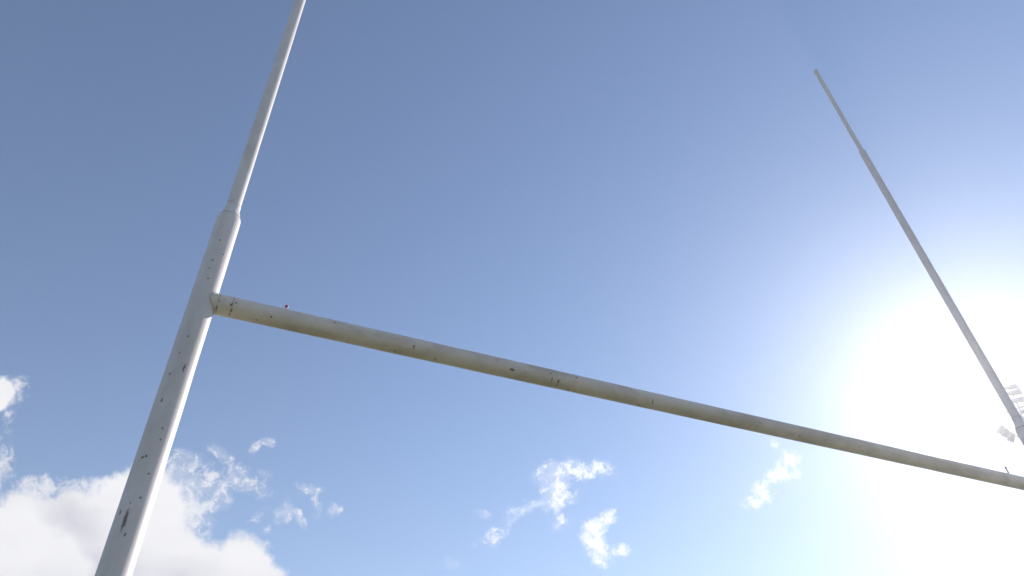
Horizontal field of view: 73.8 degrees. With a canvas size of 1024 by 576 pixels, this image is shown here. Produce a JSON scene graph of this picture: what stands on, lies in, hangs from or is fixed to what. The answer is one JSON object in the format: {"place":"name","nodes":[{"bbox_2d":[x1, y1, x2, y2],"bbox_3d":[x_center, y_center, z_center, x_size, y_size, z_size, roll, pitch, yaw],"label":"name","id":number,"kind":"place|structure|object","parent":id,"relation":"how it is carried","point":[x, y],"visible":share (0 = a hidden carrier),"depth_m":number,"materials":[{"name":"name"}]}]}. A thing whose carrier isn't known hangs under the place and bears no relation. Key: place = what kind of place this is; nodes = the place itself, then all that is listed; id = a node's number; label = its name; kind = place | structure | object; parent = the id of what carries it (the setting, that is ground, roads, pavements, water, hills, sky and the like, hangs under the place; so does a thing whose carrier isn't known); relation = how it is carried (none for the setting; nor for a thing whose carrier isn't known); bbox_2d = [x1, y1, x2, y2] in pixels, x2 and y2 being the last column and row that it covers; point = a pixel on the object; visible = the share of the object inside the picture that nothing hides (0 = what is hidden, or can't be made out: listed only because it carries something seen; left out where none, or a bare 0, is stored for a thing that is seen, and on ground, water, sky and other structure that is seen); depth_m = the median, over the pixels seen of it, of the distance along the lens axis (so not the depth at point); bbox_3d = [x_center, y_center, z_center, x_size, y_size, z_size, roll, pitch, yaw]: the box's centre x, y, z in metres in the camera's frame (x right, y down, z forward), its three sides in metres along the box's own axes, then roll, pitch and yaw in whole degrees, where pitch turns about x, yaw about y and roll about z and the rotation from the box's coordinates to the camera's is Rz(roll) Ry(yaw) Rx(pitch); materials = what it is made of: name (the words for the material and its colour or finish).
{"place":"outdoors","nodes":[
{"label":"outdoors","id":0,"kind":"place"},
{"bbox_2d":[0,0,1023,575],"label":"sky","id":1,"kind":"structure","parent":0,"point":[664,197],"materials":[{"name":"blue"}]},
{"label":"ground","id":2,"kind":"structure","parent":0,"visible":0},
{"bbox_2d":[95,0,1023,575],"bbox_3d":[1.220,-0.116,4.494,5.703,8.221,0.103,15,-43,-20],"label":"rugby goal","id":3,"kind":"object","parent":2,"relation":"on","point":[123,544],"visible":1,"depth_m":3.12,"materials":[{"name":"white paint"}]},
{"bbox_2d":[995,383,1023,442],"bbox_3d":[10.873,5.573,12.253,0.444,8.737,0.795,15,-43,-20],"label":"floodlight mast","id":4,"kind":"object","parent":2,"relation":"on","point":[1003,431],"visible":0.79,"depth_m":14.61,"materials":[{"name":"metal"}]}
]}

